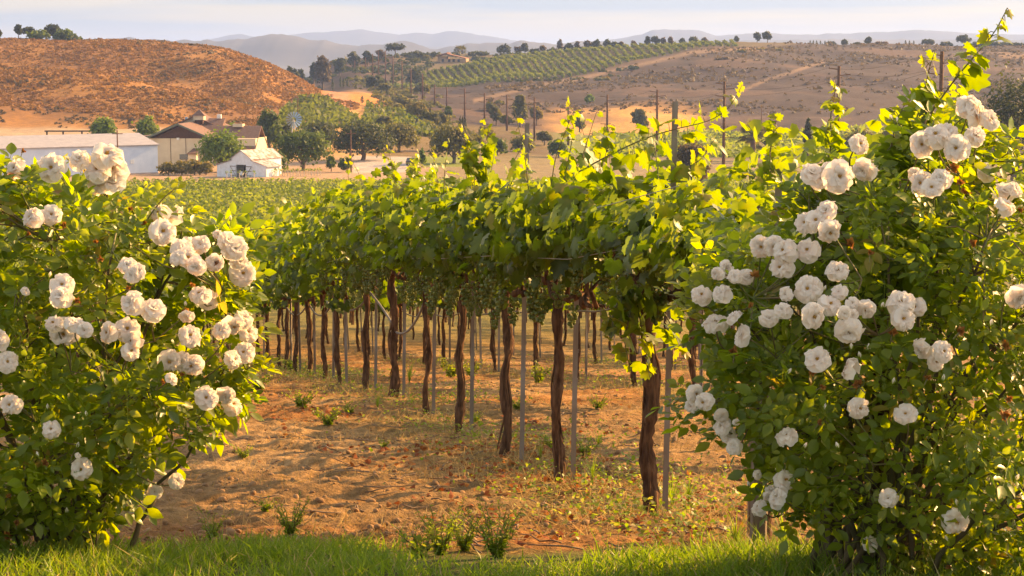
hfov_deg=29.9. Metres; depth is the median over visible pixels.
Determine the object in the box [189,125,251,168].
tree
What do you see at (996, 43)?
tree
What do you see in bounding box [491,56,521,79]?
vine row
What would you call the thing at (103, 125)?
tree
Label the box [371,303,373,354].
vine stake
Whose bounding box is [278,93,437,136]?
grove
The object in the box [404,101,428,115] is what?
tree
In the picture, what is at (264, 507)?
weed
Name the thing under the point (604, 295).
grape vine
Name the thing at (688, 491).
weed
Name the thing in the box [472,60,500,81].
vine row
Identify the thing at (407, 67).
ridge scrub
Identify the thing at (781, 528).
weed
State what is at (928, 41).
tree
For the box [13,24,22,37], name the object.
tree
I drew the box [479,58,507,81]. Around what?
vine row
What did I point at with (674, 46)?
vine row
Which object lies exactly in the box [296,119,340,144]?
tree
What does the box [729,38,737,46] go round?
vine row
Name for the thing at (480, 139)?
tree
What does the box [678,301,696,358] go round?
grape vine
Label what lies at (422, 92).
utility pole
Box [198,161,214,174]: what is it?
shrub
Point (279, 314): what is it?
grape vine
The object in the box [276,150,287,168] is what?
tree
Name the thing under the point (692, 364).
grape vine
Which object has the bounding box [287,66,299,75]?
tree
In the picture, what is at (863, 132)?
tree
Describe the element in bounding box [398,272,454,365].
grape vine
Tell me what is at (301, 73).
tree
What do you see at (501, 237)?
grape vine
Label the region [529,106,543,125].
tree
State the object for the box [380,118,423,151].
tree
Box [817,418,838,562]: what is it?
wooden post
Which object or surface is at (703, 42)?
vine row
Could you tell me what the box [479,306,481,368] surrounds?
vine stake
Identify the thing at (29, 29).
tree
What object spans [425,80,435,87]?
vine row
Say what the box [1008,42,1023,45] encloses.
tree
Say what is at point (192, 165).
shrub
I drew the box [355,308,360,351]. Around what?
grape vine
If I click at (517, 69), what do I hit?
vine row
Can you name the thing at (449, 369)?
weed
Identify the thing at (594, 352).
grape vine
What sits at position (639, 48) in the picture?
vine row
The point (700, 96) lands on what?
power line
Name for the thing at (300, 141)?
tree
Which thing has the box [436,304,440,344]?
grape vine
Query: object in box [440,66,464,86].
vine row
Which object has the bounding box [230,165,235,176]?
door
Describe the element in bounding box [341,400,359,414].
weed
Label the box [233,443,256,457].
weed
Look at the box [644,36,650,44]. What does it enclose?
tree
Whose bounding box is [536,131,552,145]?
tree
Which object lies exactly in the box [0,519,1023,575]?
grass
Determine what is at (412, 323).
grape vine
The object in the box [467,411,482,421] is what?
weed
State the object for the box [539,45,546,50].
tree
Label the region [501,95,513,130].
utility pole
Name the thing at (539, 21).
sky
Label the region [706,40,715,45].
vine row
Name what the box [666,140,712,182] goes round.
tree
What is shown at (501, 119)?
tree
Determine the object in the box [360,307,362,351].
vine stake
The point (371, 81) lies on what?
tree
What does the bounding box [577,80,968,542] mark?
grape vine
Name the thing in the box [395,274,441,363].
grape vine
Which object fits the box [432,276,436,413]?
vine stake
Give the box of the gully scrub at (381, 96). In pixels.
[346,75,485,139]
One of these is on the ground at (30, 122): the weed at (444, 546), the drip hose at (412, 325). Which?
the weed at (444, 546)
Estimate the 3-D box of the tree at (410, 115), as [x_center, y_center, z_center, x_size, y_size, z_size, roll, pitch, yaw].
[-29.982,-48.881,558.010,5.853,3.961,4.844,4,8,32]
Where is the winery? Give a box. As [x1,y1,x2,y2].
[144,109,267,164]
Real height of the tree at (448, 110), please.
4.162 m
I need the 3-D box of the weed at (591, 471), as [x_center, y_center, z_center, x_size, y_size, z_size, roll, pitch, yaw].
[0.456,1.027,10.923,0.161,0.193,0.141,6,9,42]
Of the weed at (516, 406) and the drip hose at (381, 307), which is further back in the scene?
the drip hose at (381, 307)
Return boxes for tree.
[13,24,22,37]
[22,26,34,33]
[25,29,50,38]
[44,23,62,36]
[52,28,75,39]
[66,33,82,40]
[87,115,116,133]
[131,115,159,135]
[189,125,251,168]
[255,107,283,147]
[268,125,340,170]
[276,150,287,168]
[280,124,296,137]
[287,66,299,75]
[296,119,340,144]
[297,68,305,79]
[309,62,315,86]
[313,55,332,89]
[323,118,402,159]
[325,156,336,170]
[333,57,345,75]
[337,156,353,171]
[346,51,360,67]
[361,50,374,65]
[365,76,383,87]
[373,115,394,124]
[375,49,384,58]
[376,83,391,90]
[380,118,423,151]
[384,42,405,56]
[393,95,408,104]
[403,113,416,118]
[404,65,425,83]
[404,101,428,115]
[408,50,424,57]
[412,81,430,93]
[419,147,427,166]
[420,109,440,123]
[425,121,479,162]
[429,51,437,56]
[438,111,448,123]
[444,106,452,115]
[454,45,461,52]
[460,45,465,53]
[467,51,489,55]
[469,128,484,144]
[478,126,495,137]
[485,102,495,109]
[489,105,501,125]
[490,137,508,154]
[494,99,504,104]
[496,43,511,52]
[497,114,515,125]
[509,135,535,151]
[511,94,527,126]
[514,46,519,51]
[520,43,528,51]
[528,48,540,51]
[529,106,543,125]
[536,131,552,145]
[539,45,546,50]
[547,138,567,157]
[557,39,563,48]
[563,43,573,48]
[572,116,585,131]
[583,40,590,46]
[584,94,594,102]
[591,39,601,46]
[593,76,603,80]
[603,38,610,46]
[630,108,649,126]
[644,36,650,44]
[650,36,660,44]
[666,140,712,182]
[667,36,673,43]
[689,36,697,41]
[714,55,729,59]
[734,117,765,160]
[753,32,761,41]
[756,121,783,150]
[762,31,772,42]
[801,117,812,155]
[840,39,848,44]
[844,128,874,156]
[864,36,871,43]
[875,41,888,43]
[881,131,892,135]
[921,39,934,44]
[940,41,952,45]
[956,34,971,45]
[975,61,1023,180]
[987,41,1010,45]
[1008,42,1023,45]
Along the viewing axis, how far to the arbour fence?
438.62 m
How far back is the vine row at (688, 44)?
999.85 m
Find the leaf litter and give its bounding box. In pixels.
[179,398,749,547]
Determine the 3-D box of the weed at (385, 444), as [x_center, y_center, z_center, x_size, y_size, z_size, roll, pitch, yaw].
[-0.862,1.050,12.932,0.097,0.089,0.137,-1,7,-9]
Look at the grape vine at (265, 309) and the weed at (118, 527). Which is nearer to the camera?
the weed at (118, 527)
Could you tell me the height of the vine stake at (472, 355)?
1.350 m
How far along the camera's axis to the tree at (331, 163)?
379.45 m
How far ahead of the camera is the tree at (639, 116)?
626.90 m
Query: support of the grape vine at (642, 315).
on the ground at (30, 122)
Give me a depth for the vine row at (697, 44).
1003.80 m
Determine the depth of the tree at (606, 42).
1048.83 m
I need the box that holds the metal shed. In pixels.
[0,133,159,175]
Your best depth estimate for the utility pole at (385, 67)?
893.68 m
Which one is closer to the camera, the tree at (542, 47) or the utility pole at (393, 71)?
the utility pole at (393, 71)
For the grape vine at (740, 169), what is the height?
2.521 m
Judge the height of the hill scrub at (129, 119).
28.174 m
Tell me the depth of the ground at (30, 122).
38.41 m
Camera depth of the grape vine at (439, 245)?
12.32 m
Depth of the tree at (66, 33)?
735.87 m
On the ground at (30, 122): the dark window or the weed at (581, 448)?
the weed at (581, 448)
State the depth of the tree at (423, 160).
389.17 m
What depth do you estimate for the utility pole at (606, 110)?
467.94 m
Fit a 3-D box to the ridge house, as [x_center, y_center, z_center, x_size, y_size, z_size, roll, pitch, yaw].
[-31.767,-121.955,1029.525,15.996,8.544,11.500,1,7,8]
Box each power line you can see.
[353,58,923,107]
[374,52,923,101]
[386,54,939,105]
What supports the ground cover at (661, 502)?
on the ground at (30, 122)
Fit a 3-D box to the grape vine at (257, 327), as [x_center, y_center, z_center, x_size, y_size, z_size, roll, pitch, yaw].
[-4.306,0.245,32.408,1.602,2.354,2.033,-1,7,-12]
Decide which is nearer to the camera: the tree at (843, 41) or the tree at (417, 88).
the tree at (417, 88)
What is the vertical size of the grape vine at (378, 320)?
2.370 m
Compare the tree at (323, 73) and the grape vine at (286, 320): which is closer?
the grape vine at (286, 320)
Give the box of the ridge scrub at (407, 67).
[305,46,639,87]
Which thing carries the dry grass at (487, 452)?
on the ground at (30, 122)
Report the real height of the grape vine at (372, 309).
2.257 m
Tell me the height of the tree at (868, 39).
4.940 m
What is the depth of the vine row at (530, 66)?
935.09 m
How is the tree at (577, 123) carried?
on the ground at (30, 122)
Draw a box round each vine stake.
[263,306,264,354]
[290,299,292,364]
[298,300,300,371]
[313,298,315,376]
[332,281,334,379]
[343,299,347,384]
[346,312,348,349]
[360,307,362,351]
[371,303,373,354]
[374,279,377,390]
[402,285,406,397]
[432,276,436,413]
[449,311,450,363]
[469,280,474,429]
[475,308,476,349]
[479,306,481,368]
[498,299,499,371]
[519,123,529,461]
[538,316,540,357]
[570,300,578,481]
[585,307,588,379]
[600,307,602,362]
[662,101,677,516]
[698,311,699,358]
[699,310,703,388]
[774,168,782,227]
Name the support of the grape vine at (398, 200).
on the ground at (30, 122)
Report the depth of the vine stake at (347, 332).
43.91 m
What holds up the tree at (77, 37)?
on the ground at (30, 122)
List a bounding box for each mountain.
[48,34,630,76]
[208,29,515,46]
[427,29,1023,48]
[659,39,1023,45]
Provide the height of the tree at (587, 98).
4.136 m
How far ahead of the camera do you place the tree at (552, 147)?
448.18 m
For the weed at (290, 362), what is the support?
on the ground at (30, 122)
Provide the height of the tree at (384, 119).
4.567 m
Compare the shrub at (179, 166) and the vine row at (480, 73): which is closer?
the shrub at (179, 166)
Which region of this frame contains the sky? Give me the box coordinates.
[0,0,1023,43]
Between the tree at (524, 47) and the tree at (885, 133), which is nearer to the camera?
the tree at (885, 133)
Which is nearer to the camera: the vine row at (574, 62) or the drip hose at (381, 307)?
the drip hose at (381, 307)
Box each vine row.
[422,70,443,86]
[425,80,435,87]
[427,70,449,86]
[433,68,456,86]
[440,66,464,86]
[446,65,471,84]
[452,64,478,84]
[459,63,485,82]
[466,61,493,81]
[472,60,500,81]
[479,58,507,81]
[485,58,514,80]
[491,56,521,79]
[498,55,529,79]
[505,54,535,78]
[512,53,543,78]
[519,53,550,77]
[526,52,557,77]
[534,51,564,77]
[541,50,571,76]
[548,49,578,74]
[557,48,586,73]
[565,48,593,71]
[573,47,600,69]
[581,47,607,67]
[589,46,614,65]
[598,46,621,63]
[606,45,629,61]
[614,43,636,59]
[622,43,643,58]
[631,43,650,57]
[639,43,657,56]
[647,43,665,54]
[656,43,672,53]
[664,42,679,51]
[672,41,686,49]
[680,41,694,47]
[689,41,701,46]
[698,39,708,46]
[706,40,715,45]
[714,40,722,45]
[722,39,729,46]
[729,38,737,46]
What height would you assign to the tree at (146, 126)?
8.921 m
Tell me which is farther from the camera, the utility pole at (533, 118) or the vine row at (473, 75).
the vine row at (473, 75)
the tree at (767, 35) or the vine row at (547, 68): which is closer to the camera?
the vine row at (547, 68)
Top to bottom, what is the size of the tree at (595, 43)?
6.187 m
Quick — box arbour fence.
[44,130,90,134]
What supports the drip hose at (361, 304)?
attached to the grape vine at (319, 260)
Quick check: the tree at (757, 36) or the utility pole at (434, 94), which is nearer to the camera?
the utility pole at (434, 94)
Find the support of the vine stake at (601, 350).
on the ground at (30, 122)
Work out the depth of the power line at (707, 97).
358.92 m
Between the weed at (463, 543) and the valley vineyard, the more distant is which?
the valley vineyard
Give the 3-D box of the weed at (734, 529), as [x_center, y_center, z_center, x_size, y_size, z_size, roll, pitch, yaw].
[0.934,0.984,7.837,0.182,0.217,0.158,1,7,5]
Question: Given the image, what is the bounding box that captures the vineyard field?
[1,176,886,371]
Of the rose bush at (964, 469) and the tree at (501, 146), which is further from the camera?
the tree at (501, 146)
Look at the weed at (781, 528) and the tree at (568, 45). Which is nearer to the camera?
the weed at (781, 528)
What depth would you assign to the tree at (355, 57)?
992.05 m
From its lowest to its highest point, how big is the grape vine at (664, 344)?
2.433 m
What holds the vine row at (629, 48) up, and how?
on the ground at (30, 122)
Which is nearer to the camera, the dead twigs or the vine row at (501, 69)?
the dead twigs
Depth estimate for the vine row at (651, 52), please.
990.88 m
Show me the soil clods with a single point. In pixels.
(230, 530)
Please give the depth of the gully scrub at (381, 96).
727.00 m
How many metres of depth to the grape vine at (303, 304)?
52.70 m
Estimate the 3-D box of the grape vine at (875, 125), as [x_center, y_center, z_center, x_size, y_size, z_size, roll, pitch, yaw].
[2.681,-0.061,13.606,1.573,2.510,2.106,-1,7,-12]
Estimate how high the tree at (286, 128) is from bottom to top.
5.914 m
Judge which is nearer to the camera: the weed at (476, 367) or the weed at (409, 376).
the weed at (409, 376)
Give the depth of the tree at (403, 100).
685.74 m
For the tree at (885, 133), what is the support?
on the ground at (30, 122)
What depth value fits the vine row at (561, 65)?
939.83 m
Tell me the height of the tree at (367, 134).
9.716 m
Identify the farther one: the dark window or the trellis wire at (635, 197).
the dark window
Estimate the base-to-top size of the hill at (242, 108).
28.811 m
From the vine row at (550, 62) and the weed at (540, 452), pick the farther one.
the vine row at (550, 62)
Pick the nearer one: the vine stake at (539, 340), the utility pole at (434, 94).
the vine stake at (539, 340)
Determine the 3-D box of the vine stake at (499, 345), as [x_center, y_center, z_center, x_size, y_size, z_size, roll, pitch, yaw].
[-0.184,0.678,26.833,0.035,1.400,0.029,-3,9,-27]
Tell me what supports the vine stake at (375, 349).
on the ground at (30, 122)
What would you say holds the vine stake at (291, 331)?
on the ground at (30, 122)
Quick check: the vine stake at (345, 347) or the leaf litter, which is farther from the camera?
the vine stake at (345, 347)
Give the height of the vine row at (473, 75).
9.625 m
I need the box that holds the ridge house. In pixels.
[436,53,468,62]
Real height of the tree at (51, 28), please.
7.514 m
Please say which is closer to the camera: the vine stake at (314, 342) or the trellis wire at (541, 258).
the trellis wire at (541, 258)
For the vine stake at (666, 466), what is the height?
2.260 m
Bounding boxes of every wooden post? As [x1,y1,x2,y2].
[747,199,759,535]
[749,370,770,547]
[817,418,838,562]
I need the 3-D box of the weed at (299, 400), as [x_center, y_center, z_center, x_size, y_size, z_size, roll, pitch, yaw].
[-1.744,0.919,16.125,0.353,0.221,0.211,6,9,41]
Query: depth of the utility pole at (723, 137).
363.69 m
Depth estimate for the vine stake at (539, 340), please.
37.54 m
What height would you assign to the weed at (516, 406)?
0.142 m
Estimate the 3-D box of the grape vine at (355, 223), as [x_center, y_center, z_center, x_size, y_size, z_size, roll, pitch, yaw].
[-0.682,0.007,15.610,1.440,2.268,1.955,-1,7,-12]
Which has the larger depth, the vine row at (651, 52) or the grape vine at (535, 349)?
the vine row at (651, 52)
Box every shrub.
[156,161,176,174]
[172,160,188,174]
[186,159,201,174]
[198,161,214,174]
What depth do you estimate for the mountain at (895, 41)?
5530.95 m
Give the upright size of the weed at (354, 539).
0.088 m
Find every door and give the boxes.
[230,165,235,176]
[246,165,251,176]
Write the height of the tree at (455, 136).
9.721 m
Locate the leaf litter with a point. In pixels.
(425, 448)
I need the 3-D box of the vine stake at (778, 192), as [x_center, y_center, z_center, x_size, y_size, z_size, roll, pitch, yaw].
[1.083,0.378,7.990,0.032,1.821,0.027,0,7,-8]
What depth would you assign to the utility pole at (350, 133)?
375.35 m
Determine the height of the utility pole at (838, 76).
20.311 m
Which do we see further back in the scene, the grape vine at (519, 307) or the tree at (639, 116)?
the tree at (639, 116)
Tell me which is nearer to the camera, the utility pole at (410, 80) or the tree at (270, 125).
the tree at (270, 125)
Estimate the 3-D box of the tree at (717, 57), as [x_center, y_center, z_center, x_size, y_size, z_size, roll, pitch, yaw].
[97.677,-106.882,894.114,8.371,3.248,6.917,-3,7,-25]
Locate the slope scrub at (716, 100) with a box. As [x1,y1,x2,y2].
[485,40,1023,117]
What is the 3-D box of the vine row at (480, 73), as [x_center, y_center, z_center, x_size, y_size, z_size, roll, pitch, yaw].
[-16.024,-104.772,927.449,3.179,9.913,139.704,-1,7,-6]
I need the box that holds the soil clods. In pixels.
[118,376,813,546]
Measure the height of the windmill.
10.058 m
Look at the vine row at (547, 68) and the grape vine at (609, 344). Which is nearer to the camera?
the grape vine at (609, 344)
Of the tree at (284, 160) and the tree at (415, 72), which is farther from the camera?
the tree at (415, 72)
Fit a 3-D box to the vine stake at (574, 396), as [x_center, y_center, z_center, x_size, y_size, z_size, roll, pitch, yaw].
[0.358,0.642,10.991,0.032,1.350,0.027,0,7,-8]
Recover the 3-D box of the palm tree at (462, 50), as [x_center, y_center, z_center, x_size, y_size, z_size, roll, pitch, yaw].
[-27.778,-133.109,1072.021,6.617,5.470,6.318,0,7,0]
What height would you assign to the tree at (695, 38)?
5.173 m
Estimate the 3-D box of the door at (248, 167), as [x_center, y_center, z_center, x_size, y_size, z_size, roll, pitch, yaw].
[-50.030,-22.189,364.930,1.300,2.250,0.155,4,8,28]
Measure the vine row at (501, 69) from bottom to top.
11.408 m
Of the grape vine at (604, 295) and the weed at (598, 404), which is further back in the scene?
the grape vine at (604, 295)
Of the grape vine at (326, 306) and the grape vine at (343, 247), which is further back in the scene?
the grape vine at (326, 306)
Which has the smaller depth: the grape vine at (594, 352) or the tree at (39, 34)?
the grape vine at (594, 352)
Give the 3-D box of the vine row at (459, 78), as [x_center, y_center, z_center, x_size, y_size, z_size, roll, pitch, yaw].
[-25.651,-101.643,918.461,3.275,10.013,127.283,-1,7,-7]
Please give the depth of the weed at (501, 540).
7.28 m
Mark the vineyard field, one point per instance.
(233, 190)
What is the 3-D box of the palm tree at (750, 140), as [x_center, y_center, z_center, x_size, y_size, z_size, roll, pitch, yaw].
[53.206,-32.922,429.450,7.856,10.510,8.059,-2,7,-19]
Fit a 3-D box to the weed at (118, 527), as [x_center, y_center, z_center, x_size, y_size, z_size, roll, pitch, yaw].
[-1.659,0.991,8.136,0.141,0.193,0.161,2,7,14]
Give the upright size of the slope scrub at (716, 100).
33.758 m
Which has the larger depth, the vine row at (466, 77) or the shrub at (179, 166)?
the vine row at (466, 77)
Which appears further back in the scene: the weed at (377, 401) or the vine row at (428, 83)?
the vine row at (428, 83)
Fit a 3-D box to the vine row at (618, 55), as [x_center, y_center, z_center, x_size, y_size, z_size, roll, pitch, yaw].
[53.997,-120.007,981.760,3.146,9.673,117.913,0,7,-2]
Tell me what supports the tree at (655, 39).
on the ground at (30, 122)
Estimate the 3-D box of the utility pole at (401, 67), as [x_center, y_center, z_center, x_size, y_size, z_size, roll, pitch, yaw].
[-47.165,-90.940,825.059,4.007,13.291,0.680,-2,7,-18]
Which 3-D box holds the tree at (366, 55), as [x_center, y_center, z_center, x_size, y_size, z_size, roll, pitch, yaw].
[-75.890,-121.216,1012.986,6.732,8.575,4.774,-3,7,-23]
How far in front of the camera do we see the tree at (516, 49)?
1078.81 m
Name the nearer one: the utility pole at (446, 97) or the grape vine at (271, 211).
the grape vine at (271, 211)
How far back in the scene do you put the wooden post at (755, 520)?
7.69 m
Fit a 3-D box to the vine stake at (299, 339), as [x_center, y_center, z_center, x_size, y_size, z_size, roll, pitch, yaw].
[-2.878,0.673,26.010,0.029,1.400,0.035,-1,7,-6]
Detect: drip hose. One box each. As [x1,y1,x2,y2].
[286,307,304,315]
[309,304,329,316]
[350,301,363,310]
[369,291,390,322]
[395,306,421,334]
[568,307,611,312]
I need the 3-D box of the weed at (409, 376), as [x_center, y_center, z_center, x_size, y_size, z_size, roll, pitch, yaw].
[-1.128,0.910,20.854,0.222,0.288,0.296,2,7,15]
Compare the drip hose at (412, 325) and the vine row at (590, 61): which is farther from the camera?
the vine row at (590, 61)
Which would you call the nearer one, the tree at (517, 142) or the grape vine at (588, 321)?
the grape vine at (588, 321)
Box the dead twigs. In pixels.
[116,369,1020,553]
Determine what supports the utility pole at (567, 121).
on the ground at (30, 122)
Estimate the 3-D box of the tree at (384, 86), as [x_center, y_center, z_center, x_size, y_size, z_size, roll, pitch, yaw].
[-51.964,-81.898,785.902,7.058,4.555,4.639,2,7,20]
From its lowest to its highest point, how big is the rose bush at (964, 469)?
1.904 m
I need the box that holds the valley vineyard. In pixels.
[590,124,912,157]
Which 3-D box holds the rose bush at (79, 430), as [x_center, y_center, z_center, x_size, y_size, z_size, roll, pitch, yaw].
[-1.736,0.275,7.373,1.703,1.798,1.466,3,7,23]
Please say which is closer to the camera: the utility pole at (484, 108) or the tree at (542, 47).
the utility pole at (484, 108)
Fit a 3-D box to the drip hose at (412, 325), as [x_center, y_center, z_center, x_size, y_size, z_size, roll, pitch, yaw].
[-0.869,0.227,16.489,0.020,0.566,1.744,-1,7,-12]
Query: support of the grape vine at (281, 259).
on the ground at (30, 122)
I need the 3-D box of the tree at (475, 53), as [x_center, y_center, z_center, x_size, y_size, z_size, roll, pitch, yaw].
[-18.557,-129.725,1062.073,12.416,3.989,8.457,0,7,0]
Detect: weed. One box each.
[113,512,128,542]
[193,505,232,539]
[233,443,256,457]
[246,369,275,388]
[251,494,277,511]
[273,492,310,536]
[278,355,298,369]
[282,387,318,407]
[310,400,352,425]
[339,532,371,548]
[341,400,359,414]
[370,388,381,406]
[378,437,389,446]
[391,522,440,556]
[406,359,416,382]
[414,498,472,555]
[437,350,468,376]
[439,508,483,551]
[459,496,525,557]
[463,360,481,375]
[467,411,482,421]
[512,397,530,409]
[529,360,552,382]
[533,438,545,458]
[537,431,567,447]
[576,439,601,455]
[586,394,610,408]
[586,452,603,479]
[594,430,606,444]
[657,466,680,509]
[680,471,700,499]
[720,506,749,541]
[764,508,798,542]
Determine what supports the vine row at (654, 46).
on the ground at (30, 122)
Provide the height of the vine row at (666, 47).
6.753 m
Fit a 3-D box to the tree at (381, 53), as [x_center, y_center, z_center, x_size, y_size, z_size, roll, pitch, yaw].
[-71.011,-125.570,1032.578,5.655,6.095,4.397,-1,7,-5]
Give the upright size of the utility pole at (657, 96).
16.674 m
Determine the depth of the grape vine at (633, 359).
20.19 m
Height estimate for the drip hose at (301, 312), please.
0.490 m
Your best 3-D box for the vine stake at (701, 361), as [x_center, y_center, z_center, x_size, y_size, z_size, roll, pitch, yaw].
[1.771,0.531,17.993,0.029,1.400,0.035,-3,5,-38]
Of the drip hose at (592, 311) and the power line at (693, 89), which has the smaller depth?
the drip hose at (592, 311)
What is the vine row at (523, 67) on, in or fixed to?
on the ground at (30, 122)
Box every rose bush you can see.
[0,142,283,556]
[645,80,1023,575]
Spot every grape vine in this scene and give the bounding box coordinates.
[166,274,181,292]
[213,232,262,354]
[239,217,319,368]
[241,197,310,371]
[241,234,328,367]
[244,227,293,362]
[250,206,358,375]
[259,190,380,380]
[266,187,402,383]
[281,309,284,330]
[287,156,420,391]
[301,302,317,338]
[303,145,459,397]
[317,300,328,343]
[324,297,352,344]
[327,145,472,414]
[341,292,382,354]
[350,293,415,357]
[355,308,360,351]
[364,139,528,433]
[370,279,418,359]
[377,310,379,330]
[382,118,598,455]
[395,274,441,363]
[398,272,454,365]
[407,302,414,339]
[432,279,479,365]
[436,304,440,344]
[437,301,468,335]
[441,96,667,480]
[465,277,542,371]
[471,271,593,375]
[502,81,804,516]
[509,302,521,310]
[528,273,615,379]
[552,302,572,345]
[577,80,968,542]
[582,294,613,363]
[588,308,589,333]
[593,175,675,386]
[595,286,630,364]
[597,303,610,349]
[632,157,748,384]
[662,301,680,356]
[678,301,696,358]
[703,119,855,205]
[746,8,1013,489]
[765,105,1019,282]
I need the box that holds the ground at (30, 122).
[0,38,1023,575]
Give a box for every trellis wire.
[327,240,667,262]
[449,186,677,224]
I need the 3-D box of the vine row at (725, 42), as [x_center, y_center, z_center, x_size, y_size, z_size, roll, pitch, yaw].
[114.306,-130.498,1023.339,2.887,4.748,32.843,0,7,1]
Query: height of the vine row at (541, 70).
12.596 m
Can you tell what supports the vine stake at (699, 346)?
on the ground at (30, 122)
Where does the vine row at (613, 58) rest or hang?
on the ground at (30, 122)
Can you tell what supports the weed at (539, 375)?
on the ground at (30, 122)
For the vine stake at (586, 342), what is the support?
on the ground at (30, 122)
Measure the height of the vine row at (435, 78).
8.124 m
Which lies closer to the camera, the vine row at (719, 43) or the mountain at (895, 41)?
the vine row at (719, 43)
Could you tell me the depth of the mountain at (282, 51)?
4165.00 m
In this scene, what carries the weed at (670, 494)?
on the ground at (30, 122)
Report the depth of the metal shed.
380.41 m
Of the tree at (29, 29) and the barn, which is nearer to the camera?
the barn
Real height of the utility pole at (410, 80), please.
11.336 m
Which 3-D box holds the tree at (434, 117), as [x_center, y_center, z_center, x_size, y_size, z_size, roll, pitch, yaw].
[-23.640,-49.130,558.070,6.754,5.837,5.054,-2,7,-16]
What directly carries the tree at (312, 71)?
on the ground at (30, 122)
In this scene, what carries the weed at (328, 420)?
on the ground at (30, 122)
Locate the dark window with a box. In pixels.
[180,154,187,158]
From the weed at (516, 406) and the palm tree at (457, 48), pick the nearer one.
the weed at (516, 406)
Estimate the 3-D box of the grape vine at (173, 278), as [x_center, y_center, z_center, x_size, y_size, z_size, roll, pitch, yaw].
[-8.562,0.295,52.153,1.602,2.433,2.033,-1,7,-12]
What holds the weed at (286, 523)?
on the ground at (30, 122)
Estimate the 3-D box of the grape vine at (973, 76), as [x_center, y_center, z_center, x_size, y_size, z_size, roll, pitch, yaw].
[1.310,0.050,6.888,0.927,2.093,1.262,-2,7,-13]
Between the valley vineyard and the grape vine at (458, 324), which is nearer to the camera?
the grape vine at (458, 324)
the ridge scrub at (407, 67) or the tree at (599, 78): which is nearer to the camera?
the tree at (599, 78)
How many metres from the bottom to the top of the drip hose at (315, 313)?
0.407 m
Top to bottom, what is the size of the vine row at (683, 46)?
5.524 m
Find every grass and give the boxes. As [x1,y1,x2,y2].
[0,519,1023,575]
[33,349,1021,553]
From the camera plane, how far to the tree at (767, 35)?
1048.09 m
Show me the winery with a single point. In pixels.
(178, 141)
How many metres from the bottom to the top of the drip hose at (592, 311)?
0.423 m
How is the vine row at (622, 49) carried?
on the ground at (30, 122)
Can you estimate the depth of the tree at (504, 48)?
1070.63 m
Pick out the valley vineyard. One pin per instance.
(732, 148)
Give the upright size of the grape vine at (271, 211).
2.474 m
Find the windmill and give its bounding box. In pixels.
[286,112,301,145]
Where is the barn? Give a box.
[214,148,282,176]
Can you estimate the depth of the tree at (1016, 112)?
297.47 m
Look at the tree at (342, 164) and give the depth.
377.02 m
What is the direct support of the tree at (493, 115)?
on the ground at (30, 122)
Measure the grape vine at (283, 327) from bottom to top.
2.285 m
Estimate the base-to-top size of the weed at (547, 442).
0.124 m
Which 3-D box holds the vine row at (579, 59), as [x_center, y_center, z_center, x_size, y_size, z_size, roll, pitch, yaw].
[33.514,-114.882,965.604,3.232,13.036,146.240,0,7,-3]
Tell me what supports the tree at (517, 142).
on the ground at (30, 122)
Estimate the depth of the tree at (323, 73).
873.11 m
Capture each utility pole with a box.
[346,130,355,171]
[381,51,388,82]
[389,56,395,84]
[400,61,402,89]
[407,68,415,93]
[418,74,427,99]
[430,84,439,104]
[442,87,451,105]
[459,88,468,118]
[479,93,487,125]
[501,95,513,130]
[528,97,536,140]
[562,99,570,144]
[600,95,612,150]
[650,90,665,160]
[715,81,733,164]
[828,66,850,140]
[929,51,947,91]
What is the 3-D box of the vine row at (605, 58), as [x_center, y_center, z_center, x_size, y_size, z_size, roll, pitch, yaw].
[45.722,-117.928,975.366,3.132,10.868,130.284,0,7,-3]
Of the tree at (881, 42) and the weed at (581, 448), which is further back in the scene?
the tree at (881, 42)
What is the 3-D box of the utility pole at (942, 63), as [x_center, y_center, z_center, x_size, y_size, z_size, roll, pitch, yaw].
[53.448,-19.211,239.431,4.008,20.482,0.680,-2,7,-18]
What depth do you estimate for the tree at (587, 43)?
1052.84 m
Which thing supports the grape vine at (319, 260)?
on the ground at (30, 122)
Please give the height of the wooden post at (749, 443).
1.628 m
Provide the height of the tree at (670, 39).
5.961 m
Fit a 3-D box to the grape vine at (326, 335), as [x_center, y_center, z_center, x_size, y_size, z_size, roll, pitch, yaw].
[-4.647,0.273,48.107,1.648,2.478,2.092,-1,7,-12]
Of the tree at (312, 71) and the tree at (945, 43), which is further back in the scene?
the tree at (945, 43)
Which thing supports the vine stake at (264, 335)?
on the ground at (30, 122)
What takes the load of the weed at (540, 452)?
on the ground at (30, 122)
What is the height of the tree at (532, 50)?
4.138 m
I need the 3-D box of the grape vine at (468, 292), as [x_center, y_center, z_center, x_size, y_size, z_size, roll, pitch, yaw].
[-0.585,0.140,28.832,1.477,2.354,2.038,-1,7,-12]
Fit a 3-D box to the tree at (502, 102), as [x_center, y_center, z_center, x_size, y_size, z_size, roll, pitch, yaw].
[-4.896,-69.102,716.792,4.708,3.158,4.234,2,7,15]
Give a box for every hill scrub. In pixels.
[0,37,333,128]
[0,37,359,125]
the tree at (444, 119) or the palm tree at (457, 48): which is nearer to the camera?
the tree at (444, 119)
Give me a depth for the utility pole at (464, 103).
637.08 m
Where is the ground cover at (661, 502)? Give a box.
[219,353,1023,547]
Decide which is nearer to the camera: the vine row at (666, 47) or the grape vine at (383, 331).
the grape vine at (383, 331)
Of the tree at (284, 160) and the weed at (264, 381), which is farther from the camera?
the tree at (284, 160)
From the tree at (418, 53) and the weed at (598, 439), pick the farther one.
the tree at (418, 53)

